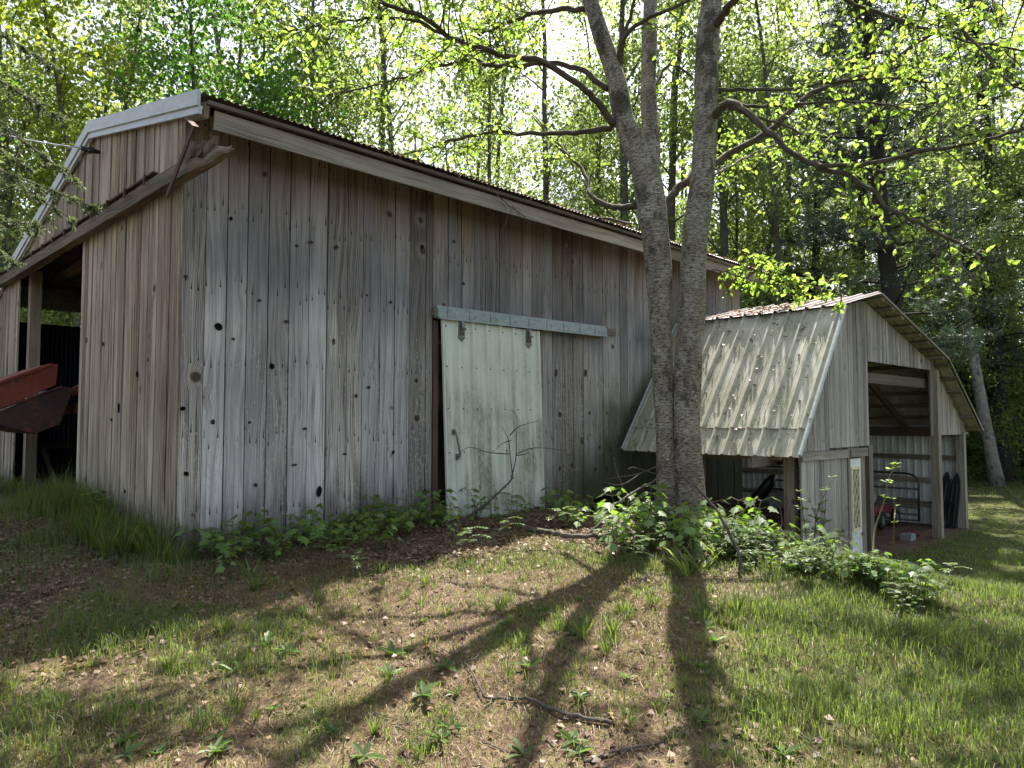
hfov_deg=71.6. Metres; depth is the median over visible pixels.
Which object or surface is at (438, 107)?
young tree
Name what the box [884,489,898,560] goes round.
sapling
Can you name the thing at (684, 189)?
trunks
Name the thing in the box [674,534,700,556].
maple seedling
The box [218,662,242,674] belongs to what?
weed rosette
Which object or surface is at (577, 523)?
maple seedling
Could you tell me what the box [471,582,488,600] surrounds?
grass tuft
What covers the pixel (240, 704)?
grass tuft
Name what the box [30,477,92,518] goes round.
tall grass clump
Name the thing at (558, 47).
sky
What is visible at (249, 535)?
maple seedling
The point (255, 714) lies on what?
grass tuft
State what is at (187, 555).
tall grass clump
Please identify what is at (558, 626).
grass tuft
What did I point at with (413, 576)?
grass tuft
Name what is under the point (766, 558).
maple seedling
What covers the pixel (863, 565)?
bramble
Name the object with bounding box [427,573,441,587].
grass tuft
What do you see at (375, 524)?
maple seedling
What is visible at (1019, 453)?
shrub
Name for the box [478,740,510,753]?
twig
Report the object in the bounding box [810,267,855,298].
shrub
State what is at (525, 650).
grass tuft
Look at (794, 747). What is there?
weed rosette
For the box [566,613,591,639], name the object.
grass tuft
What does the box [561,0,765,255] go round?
young tree
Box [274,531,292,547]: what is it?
maple seedling
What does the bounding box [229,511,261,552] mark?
maple seedling
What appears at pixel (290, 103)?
young tree
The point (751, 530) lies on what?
pinnate seedling
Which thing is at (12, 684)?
grass tuft
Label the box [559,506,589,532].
pinnate seedling
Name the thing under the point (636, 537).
bramble
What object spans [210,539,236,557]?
bramble
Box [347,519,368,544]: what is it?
maple seedling
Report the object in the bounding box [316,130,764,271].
roof debris
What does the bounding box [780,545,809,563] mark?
bramble
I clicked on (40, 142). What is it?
power wire
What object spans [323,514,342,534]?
maple seedling
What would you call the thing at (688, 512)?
maple seedling
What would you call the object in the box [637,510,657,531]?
maple seedling
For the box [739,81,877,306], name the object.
pine tree
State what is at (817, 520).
shrub
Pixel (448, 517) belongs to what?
maple seedling
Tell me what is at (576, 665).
grass tuft
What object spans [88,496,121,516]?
tall grass clump
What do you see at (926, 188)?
leafy tree
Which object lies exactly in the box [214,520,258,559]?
pinnate seedling
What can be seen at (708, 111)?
birch tree
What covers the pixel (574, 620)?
grass tuft
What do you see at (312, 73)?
young tree
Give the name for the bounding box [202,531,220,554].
maple seedling
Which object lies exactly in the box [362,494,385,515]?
maple seedling
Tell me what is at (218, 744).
weed rosette
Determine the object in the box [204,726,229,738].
weed rosette
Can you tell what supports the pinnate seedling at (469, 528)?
on the ground at (888, 539)
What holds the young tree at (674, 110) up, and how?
on the ground at (888, 539)
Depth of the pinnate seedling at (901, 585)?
4.99 m
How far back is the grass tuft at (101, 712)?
3.35 m
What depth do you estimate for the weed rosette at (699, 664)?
3.96 m
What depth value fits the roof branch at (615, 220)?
9.82 m
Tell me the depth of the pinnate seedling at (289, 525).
6.47 m
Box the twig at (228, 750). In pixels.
[225,746,244,757]
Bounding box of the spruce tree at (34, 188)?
[0,29,104,270]
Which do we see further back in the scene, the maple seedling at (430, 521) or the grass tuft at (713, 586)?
the maple seedling at (430, 521)
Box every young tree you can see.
[0,0,86,203]
[0,0,108,257]
[0,12,60,167]
[19,0,193,214]
[24,0,177,203]
[111,0,346,117]
[179,0,301,115]
[187,0,420,134]
[251,0,343,127]
[276,4,387,146]
[284,0,480,166]
[295,0,494,168]
[319,5,394,140]
[407,0,577,208]
[416,81,518,186]
[430,10,522,185]
[435,0,549,194]
[464,0,672,200]
[502,87,594,209]
[507,0,687,238]
[532,5,661,229]
[551,43,635,221]
[559,0,697,228]
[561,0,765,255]
[576,67,678,230]
[578,0,810,253]
[600,0,839,297]
[666,0,901,305]
[674,38,803,305]
[711,55,796,306]
[727,0,877,300]
[835,110,916,286]
[886,71,1010,334]
[940,1,1023,466]
[977,0,1023,271]
[994,76,1023,302]
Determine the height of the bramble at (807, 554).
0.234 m
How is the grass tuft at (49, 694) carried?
on the ground at (888, 539)
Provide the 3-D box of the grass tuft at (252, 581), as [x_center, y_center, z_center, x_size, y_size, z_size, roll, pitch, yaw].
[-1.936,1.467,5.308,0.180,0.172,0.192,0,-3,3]
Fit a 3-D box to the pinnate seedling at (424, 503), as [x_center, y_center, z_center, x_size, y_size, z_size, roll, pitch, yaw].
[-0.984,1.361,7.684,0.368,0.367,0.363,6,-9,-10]
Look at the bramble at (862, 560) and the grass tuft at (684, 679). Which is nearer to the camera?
the grass tuft at (684, 679)
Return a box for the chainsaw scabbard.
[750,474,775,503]
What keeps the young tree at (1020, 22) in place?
on the ground at (888, 539)
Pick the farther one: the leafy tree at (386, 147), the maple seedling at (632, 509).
the leafy tree at (386, 147)
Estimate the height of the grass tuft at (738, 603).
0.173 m
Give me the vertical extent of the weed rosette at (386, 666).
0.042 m
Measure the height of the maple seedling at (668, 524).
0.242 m
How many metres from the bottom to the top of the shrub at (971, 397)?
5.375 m
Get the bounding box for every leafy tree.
[0,40,66,320]
[0,50,99,323]
[110,69,177,109]
[329,118,414,157]
[629,6,868,308]
[663,173,738,253]
[795,6,1008,327]
[805,190,957,334]
[810,242,877,299]
[872,108,1018,374]
[892,37,1023,398]
[900,146,1023,471]
[912,126,1023,339]
[937,123,1023,460]
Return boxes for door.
[441,319,544,521]
[850,458,865,553]
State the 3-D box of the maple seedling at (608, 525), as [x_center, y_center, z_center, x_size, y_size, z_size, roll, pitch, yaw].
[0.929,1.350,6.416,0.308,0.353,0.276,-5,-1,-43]
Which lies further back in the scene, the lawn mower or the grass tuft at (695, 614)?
the lawn mower
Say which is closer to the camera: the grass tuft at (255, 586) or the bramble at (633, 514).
the grass tuft at (255, 586)
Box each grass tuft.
[0,666,25,691]
[30,692,48,708]
[43,682,61,703]
[54,689,69,703]
[59,688,72,702]
[80,696,116,723]
[87,656,98,667]
[92,689,135,722]
[111,639,125,654]
[134,610,155,629]
[157,648,181,670]
[164,638,183,661]
[181,709,203,729]
[189,646,202,662]
[190,695,222,718]
[191,717,212,733]
[197,704,225,725]
[209,607,232,634]
[212,705,237,727]
[216,610,238,632]
[217,673,252,707]
[223,680,254,714]
[243,702,264,721]
[245,567,262,590]
[247,573,267,591]
[292,630,305,642]
[306,648,316,664]
[316,584,330,600]
[336,604,346,615]
[364,709,386,735]
[371,559,385,574]
[379,665,394,680]
[379,718,394,736]
[395,746,415,767]
[395,753,403,765]
[401,737,415,749]
[407,564,419,583]
[409,740,424,758]
[411,722,437,759]
[415,590,427,607]
[418,569,432,585]
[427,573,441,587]
[435,714,442,726]
[436,597,451,616]
[437,698,451,716]
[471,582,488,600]
[475,718,484,731]
[476,583,494,601]
[492,594,504,609]
[494,619,504,633]
[496,589,511,604]
[499,659,517,679]
[500,646,516,668]
[510,625,523,646]
[517,665,536,682]
[518,627,530,643]
[520,644,534,657]
[547,612,564,631]
[549,634,563,648]
[554,614,574,631]
[562,666,575,679]
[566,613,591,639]
[568,603,591,630]
[571,648,585,673]
[572,646,597,668]
[578,607,598,629]
[591,614,618,637]
[594,633,614,654]
[599,606,619,628]
[600,611,628,637]
[603,621,624,645]
[612,597,628,615]
[615,594,631,612]
[615,693,634,719]
[615,697,648,728]
[622,598,634,615]
[624,704,644,724]
[632,587,639,596]
[641,589,655,604]
[648,592,661,605]
[648,697,661,709]
[658,574,673,590]
[667,679,679,690]
[669,582,678,592]
[674,642,690,663]
[675,592,680,603]
[681,673,690,685]
[686,603,702,618]
[687,683,705,703]
[691,584,701,600]
[693,598,718,622]
[696,595,710,609]
[696,734,730,762]
[707,580,718,591]
[708,610,722,624]
[724,599,736,608]
[726,738,746,762]
[728,590,747,614]
[731,593,745,607]
[913,593,924,604]
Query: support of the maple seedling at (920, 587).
on the ground at (888, 539)
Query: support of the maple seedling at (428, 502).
on the ground at (888, 539)
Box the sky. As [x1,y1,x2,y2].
[1,0,1023,373]
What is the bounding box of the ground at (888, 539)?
[0,459,1023,767]
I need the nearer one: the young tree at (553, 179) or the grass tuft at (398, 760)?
the grass tuft at (398, 760)
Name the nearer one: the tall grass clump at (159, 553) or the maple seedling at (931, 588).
the maple seedling at (931, 588)
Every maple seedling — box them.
[173,527,207,551]
[197,545,217,559]
[198,531,222,557]
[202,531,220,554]
[206,536,230,557]
[214,537,236,562]
[215,547,241,579]
[217,561,235,575]
[218,535,243,566]
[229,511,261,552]
[232,538,247,559]
[240,528,259,550]
[245,509,274,551]
[247,534,273,556]
[249,530,271,554]
[253,518,282,548]
[255,537,279,559]
[264,524,283,539]
[272,538,290,556]
[273,534,292,557]
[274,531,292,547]
[285,509,321,555]
[288,516,305,543]
[294,525,308,538]
[298,503,326,540]
[309,531,323,545]
[312,527,324,549]
[314,522,341,549]
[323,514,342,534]
[333,522,347,533]
[339,511,358,524]
[342,525,353,537]
[343,507,366,531]
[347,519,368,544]
[348,514,364,529]
[354,511,377,528]
[355,505,378,520]
[360,526,374,540]
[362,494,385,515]
[362,512,394,550]
[362,515,377,527]
[368,518,382,534]
[373,504,392,521]
[373,517,402,551]
[378,504,402,523]
[390,510,410,535]
[398,510,420,532]
[399,501,425,535]
[415,490,446,527]
[421,495,438,516]
[424,519,441,532]
[436,489,461,514]
[441,508,462,530]
[447,522,457,535]
[455,516,474,524]
[459,488,484,518]
[480,495,498,515]
[516,495,529,510]
[540,497,553,512]
[541,486,555,504]
[550,488,580,526]
[557,499,580,527]
[567,506,592,527]
[569,506,587,530]
[570,500,581,512]
[574,494,592,508]
[582,498,594,512]
[592,510,614,526]
[594,487,626,524]
[594,502,622,523]
[595,513,624,544]
[597,519,629,558]
[611,540,626,552]
[612,514,631,530]
[615,491,639,516]
[625,506,651,530]
[630,484,667,514]
[632,501,668,535]
[636,491,676,531]
[636,503,661,530]
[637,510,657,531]
[641,531,674,557]
[646,499,668,515]
[653,508,675,524]
[656,509,674,529]
[658,540,680,558]
[659,520,678,542]
[661,504,697,546]
[673,517,703,551]
[674,521,695,545]
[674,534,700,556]
[678,514,704,544]
[678,520,705,542]
[680,502,705,523]
[688,512,715,534]
[690,519,720,553]
[696,512,725,536]
[697,509,722,528]
[698,498,728,530]
[700,534,725,551]
[701,503,724,527]
[705,515,744,549]
[716,519,747,539]
[718,497,753,528]
[734,510,765,538]
[742,496,777,526]
[746,526,778,547]
[755,555,771,568]
[758,520,772,530]
[767,527,794,547]
[768,523,798,550]
[770,532,796,554]
[773,539,800,565]
[778,532,797,541]
[793,531,812,540]
[802,523,830,550]
[815,528,859,575]
[817,571,831,582]
[824,534,850,566]
[824,552,840,561]
[827,560,849,581]
[834,553,859,582]
[864,561,888,589]
[864,571,889,583]
[867,552,900,573]
[877,566,899,587]
[878,567,900,579]
[889,562,919,582]
[896,569,929,596]
[897,559,929,591]
[911,565,945,592]
[916,559,936,577]
[919,583,936,602]
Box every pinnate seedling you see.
[173,526,206,553]
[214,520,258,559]
[229,540,259,566]
[253,524,285,544]
[282,514,325,545]
[305,535,351,569]
[338,548,370,568]
[345,524,377,556]
[370,497,408,530]
[385,519,412,532]
[407,493,439,522]
[427,506,460,527]
[456,526,490,555]
[467,502,489,517]
[499,516,523,542]
[500,492,523,513]
[503,502,531,528]
[514,508,535,524]
[541,508,570,527]
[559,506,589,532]
[586,514,627,551]
[614,534,654,575]
[654,521,683,550]
[697,517,738,546]
[742,527,773,547]
[750,543,790,563]
[792,550,834,580]
[796,539,837,564]
[803,546,829,574]
[809,536,846,551]
[855,556,879,570]
[870,556,898,570]
[880,581,916,602]
[899,560,946,598]
[914,573,955,609]
[939,562,973,577]
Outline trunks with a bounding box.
[36,65,1019,457]
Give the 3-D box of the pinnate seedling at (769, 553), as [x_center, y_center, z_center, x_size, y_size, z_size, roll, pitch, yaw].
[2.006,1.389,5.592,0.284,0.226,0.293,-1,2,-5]
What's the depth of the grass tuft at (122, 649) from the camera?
4.16 m
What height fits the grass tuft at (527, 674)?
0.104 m
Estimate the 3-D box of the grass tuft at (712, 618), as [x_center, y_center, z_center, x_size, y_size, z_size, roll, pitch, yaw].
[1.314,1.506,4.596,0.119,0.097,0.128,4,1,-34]
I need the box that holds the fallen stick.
[419,632,613,725]
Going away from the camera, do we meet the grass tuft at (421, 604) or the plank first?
the grass tuft at (421, 604)
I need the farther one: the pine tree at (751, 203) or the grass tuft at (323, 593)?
the pine tree at (751, 203)
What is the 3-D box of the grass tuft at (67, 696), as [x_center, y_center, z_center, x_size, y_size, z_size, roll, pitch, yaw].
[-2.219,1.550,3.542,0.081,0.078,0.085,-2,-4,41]
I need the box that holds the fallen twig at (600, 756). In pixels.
[583,740,662,764]
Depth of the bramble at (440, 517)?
7.50 m
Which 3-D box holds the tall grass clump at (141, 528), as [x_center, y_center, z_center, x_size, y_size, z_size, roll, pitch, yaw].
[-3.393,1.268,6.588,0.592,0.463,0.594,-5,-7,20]
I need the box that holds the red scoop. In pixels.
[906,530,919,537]
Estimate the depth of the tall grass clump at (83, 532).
6.42 m
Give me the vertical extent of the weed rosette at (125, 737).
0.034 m
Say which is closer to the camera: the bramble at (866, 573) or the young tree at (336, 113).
the bramble at (866, 573)
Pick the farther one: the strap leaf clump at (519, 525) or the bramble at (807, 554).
the strap leaf clump at (519, 525)
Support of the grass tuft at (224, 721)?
on the ground at (888, 539)
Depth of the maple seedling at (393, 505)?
7.31 m
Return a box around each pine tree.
[560,108,618,217]
[711,96,799,308]
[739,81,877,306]
[758,0,1023,364]
[769,1,946,348]
[873,106,1023,364]
[896,0,1023,481]
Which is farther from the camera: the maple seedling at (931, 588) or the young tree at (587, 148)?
the young tree at (587, 148)
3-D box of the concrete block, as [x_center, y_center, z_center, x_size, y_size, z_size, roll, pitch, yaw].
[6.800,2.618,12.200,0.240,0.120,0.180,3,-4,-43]
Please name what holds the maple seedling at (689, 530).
on the ground at (888, 539)
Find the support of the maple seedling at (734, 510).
on the ground at (888, 539)
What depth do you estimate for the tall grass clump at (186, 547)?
6.06 m
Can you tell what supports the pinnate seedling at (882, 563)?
on the ground at (888, 539)
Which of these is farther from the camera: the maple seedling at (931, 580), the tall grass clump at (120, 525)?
the tall grass clump at (120, 525)
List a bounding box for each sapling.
[81,488,114,516]
[459,414,566,520]
[872,462,899,561]
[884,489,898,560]
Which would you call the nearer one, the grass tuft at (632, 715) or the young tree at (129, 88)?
the grass tuft at (632, 715)
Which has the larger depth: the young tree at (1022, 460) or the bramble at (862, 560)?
the young tree at (1022, 460)
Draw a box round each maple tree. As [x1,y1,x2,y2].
[1,0,306,311]
[123,0,380,137]
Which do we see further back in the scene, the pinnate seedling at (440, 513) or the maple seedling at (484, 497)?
the maple seedling at (484, 497)
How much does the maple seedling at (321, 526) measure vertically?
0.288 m
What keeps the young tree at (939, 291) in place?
on the ground at (888, 539)
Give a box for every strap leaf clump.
[233,556,265,577]
[372,518,384,535]
[506,513,529,529]
[613,543,647,560]
[651,541,723,576]
[664,538,721,567]
[670,532,716,560]
[670,542,721,571]
[690,534,756,563]
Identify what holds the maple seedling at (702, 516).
on the ground at (888, 539)
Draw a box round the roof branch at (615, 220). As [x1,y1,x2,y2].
[536,202,628,224]
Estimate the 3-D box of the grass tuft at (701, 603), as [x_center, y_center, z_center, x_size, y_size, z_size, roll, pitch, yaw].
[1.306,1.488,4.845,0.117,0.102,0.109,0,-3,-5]
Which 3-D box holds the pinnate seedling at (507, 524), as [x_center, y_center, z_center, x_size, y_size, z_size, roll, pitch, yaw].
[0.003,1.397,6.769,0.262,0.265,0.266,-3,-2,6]
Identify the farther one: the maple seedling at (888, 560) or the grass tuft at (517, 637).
the maple seedling at (888, 560)
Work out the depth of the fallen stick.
3.55 m
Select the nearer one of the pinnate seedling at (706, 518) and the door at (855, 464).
the pinnate seedling at (706, 518)
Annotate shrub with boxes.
[0,261,80,326]
[15,202,80,325]
[662,469,788,574]
[735,254,785,307]
[794,489,816,545]
[806,475,836,543]
[807,497,829,547]
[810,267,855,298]
[813,487,831,547]
[831,527,852,545]
[853,284,965,385]
[914,302,1012,476]
[946,347,1023,479]
[950,344,984,464]
[955,280,1023,475]
[1008,346,1023,478]
[1012,429,1023,464]
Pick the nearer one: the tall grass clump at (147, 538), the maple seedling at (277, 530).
the tall grass clump at (147, 538)
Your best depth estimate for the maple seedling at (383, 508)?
7.26 m
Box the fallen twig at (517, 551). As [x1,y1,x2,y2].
[484,550,554,561]
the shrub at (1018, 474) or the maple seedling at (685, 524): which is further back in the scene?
the shrub at (1018, 474)
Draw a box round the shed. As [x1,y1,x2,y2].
[579,291,983,556]
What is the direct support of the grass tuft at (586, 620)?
on the ground at (888, 539)
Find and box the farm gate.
[765,466,919,521]
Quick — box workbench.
[706,497,800,527]
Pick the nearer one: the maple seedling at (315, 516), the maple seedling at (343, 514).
the maple seedling at (315, 516)
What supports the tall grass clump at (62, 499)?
on the ground at (888, 539)
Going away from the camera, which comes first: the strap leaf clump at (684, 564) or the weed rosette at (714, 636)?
the weed rosette at (714, 636)
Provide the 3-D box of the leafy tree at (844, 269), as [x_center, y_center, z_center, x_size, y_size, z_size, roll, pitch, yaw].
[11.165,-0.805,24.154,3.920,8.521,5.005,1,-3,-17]
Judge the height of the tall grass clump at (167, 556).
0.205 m
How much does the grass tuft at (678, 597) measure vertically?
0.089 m
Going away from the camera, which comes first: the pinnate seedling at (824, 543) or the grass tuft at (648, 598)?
the grass tuft at (648, 598)
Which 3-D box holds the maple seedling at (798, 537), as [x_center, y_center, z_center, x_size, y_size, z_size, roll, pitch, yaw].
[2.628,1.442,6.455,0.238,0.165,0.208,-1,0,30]
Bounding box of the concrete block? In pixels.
[899,532,915,540]
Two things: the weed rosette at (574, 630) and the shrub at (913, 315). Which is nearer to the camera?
the weed rosette at (574, 630)
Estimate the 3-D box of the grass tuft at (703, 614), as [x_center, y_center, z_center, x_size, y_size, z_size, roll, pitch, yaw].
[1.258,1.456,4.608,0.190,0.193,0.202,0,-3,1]
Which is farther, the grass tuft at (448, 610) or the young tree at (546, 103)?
the young tree at (546, 103)
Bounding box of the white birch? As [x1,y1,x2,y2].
[877,10,1023,486]
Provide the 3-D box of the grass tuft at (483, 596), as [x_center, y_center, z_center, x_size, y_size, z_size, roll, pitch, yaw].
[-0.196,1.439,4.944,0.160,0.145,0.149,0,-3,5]
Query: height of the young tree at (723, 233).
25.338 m
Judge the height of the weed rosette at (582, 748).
0.043 m
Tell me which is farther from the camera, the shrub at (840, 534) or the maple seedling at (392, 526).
the shrub at (840, 534)
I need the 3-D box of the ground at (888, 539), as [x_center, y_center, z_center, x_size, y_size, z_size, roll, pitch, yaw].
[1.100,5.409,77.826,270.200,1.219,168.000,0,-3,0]
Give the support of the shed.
on the ground at (888, 539)
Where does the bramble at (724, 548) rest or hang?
on the ground at (888, 539)
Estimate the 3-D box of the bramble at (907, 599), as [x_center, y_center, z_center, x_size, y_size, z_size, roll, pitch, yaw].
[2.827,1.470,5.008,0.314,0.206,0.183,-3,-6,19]
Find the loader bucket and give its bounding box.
[0,363,78,433]
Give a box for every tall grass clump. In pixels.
[12,478,23,487]
[15,488,49,511]
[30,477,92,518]
[34,500,50,514]
[36,477,88,517]
[60,511,83,533]
[62,509,110,548]
[66,494,126,529]
[68,485,107,519]
[70,508,112,539]
[76,495,130,524]
[80,521,111,543]
[82,517,136,559]
[84,497,122,517]
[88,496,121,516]
[89,505,131,533]
[95,513,138,550]
[100,514,142,556]
[101,499,156,533]
[102,512,140,533]
[103,511,133,548]
[120,528,162,554]
[122,514,179,557]
[123,525,168,560]
[125,516,163,543]
[130,534,167,558]
[134,505,187,555]
[143,531,178,563]
[158,542,179,562]
[162,533,199,565]
[172,541,197,558]
[176,546,191,562]
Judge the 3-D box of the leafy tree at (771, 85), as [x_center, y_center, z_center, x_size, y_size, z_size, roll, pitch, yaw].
[9.113,-5.648,27.727,9.472,18.916,12.107,-1,-3,27]
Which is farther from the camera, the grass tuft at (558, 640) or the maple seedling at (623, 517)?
the maple seedling at (623, 517)
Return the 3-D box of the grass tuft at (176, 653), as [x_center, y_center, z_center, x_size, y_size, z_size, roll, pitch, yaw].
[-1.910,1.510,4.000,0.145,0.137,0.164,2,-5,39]
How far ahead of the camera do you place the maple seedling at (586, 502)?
9.68 m
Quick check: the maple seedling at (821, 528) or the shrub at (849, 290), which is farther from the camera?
the shrub at (849, 290)
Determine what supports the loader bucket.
in the barn
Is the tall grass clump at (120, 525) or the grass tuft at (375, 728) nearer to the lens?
the grass tuft at (375, 728)
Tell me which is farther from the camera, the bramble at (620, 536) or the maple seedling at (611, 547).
the bramble at (620, 536)
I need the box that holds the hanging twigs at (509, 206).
[486,184,541,244]
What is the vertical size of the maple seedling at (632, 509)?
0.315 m
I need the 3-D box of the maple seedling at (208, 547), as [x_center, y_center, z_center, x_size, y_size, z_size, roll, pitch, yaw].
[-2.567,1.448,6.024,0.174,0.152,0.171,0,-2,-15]
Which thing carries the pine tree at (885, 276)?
on the ground at (888, 539)
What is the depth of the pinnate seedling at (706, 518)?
6.33 m
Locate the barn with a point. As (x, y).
(302, 317)
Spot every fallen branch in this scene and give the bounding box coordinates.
[525,525,677,538]
[585,446,701,534]
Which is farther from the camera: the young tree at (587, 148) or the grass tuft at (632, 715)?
the young tree at (587, 148)
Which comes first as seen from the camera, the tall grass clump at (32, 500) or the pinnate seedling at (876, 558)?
the pinnate seedling at (876, 558)
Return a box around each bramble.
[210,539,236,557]
[259,547,275,558]
[323,532,346,548]
[429,499,458,524]
[594,512,632,542]
[620,522,646,549]
[623,502,654,521]
[633,517,659,540]
[640,535,661,550]
[641,506,677,533]
[667,510,687,534]
[708,542,736,560]
[712,524,742,550]
[717,532,743,557]
[718,534,747,557]
[722,522,770,557]
[737,561,755,570]
[740,524,781,545]
[740,545,769,565]
[743,531,777,553]
[744,528,772,540]
[775,556,795,570]
[779,538,818,570]
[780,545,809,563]
[787,555,817,575]
[796,547,828,572]
[797,540,837,562]
[820,561,843,577]
[844,549,878,581]
[845,551,892,580]
[849,560,899,587]
[852,553,885,578]
[888,590,924,613]
[894,577,932,604]
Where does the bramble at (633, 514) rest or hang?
on the ground at (888, 539)
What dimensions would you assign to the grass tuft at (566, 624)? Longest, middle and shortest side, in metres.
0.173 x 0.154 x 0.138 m
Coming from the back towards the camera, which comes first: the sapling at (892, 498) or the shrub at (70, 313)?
the shrub at (70, 313)
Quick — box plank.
[41,447,58,485]
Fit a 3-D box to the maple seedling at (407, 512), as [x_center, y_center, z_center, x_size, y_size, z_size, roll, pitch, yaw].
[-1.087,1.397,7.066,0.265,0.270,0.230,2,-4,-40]
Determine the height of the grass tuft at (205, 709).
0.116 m
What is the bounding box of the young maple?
[0,0,143,326]
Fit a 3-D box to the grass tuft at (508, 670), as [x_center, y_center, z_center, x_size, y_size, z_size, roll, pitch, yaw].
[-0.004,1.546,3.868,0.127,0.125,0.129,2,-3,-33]
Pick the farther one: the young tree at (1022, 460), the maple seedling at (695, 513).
the young tree at (1022, 460)
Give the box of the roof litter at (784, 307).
[635,301,840,442]
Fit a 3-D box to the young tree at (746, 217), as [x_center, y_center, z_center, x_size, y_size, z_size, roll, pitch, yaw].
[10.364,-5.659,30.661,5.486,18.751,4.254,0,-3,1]
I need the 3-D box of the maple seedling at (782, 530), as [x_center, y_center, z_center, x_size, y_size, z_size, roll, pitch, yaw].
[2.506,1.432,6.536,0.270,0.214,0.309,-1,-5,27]
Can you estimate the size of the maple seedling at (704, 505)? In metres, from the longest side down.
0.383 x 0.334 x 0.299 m
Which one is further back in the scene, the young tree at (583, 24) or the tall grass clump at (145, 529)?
the young tree at (583, 24)
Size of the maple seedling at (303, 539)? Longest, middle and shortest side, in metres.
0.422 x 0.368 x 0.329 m
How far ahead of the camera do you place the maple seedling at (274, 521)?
6.46 m
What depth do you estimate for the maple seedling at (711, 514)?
6.73 m
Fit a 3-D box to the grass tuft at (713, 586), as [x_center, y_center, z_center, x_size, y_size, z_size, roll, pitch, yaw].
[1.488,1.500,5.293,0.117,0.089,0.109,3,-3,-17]
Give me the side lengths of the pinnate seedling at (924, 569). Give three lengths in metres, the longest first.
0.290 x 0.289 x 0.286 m
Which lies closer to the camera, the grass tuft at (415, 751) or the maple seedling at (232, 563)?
the grass tuft at (415, 751)
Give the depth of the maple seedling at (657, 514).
7.04 m
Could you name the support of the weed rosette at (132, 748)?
on the ground at (888, 539)
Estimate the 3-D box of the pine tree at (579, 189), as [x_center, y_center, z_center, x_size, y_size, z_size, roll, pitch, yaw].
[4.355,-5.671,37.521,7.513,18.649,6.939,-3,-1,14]
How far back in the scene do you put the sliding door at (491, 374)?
8.70 m
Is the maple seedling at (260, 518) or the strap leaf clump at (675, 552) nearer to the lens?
the strap leaf clump at (675, 552)
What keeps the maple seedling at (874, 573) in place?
on the ground at (888, 539)
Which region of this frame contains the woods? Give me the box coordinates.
[0,0,1023,460]
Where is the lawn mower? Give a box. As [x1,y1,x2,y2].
[874,491,899,528]
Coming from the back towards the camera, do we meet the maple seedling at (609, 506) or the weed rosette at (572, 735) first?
the maple seedling at (609, 506)
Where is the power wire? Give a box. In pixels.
[1,133,79,148]
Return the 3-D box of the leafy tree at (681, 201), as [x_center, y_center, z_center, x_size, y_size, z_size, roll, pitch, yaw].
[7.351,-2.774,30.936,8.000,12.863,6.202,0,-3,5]
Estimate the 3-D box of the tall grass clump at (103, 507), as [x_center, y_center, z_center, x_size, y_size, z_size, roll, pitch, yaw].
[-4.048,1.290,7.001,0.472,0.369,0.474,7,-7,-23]
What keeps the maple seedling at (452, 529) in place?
on the ground at (888, 539)
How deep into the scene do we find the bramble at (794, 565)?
5.53 m
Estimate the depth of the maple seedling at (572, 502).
8.36 m
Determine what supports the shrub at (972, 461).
on the ground at (888, 539)
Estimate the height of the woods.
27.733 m
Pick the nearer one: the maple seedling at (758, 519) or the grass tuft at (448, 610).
the grass tuft at (448, 610)
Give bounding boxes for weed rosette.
[113,730,140,743]
[114,738,146,759]
[120,697,139,705]
[145,741,167,753]
[196,735,231,756]
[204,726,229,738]
[207,744,234,752]
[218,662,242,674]
[248,631,276,646]
[265,703,280,708]
[274,642,302,653]
[321,723,341,733]
[350,742,386,763]
[376,662,404,673]
[378,640,412,653]
[413,679,440,697]
[424,728,450,743]
[431,656,456,671]
[437,712,462,731]
[444,684,463,695]
[498,616,515,623]
[505,737,535,758]
[511,658,542,665]
[556,729,588,746]
[563,627,579,634]
[563,741,594,757]
[569,689,589,700]
[617,671,636,677]
[687,661,711,666]
[692,708,714,722]
[701,633,725,640]
[703,619,718,628]
[738,702,767,714]
[740,694,762,703]
[771,743,803,755]
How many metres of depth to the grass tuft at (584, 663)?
3.93 m
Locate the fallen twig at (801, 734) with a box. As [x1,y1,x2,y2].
[794,723,839,748]
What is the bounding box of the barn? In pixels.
[0,89,768,553]
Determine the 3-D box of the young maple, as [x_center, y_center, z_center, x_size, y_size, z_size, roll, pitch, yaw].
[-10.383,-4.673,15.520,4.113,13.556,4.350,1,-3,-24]
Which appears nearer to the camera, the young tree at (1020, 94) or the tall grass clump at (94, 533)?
the tall grass clump at (94, 533)
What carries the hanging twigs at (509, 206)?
hanging from the barn
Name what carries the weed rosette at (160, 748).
on the ground at (888, 539)
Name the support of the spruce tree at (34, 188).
on the ground at (888, 539)
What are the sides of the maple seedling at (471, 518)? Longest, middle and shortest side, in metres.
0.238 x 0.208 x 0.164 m
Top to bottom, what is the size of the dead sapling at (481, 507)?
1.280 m
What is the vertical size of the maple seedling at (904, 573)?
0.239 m
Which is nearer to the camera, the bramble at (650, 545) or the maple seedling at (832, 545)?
the maple seedling at (832, 545)
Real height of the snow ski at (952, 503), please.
1.039 m
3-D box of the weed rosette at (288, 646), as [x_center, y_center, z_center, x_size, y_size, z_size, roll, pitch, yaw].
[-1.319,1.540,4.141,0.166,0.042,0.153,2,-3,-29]
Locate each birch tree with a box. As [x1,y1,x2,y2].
[240,0,1018,525]
[674,0,1023,533]

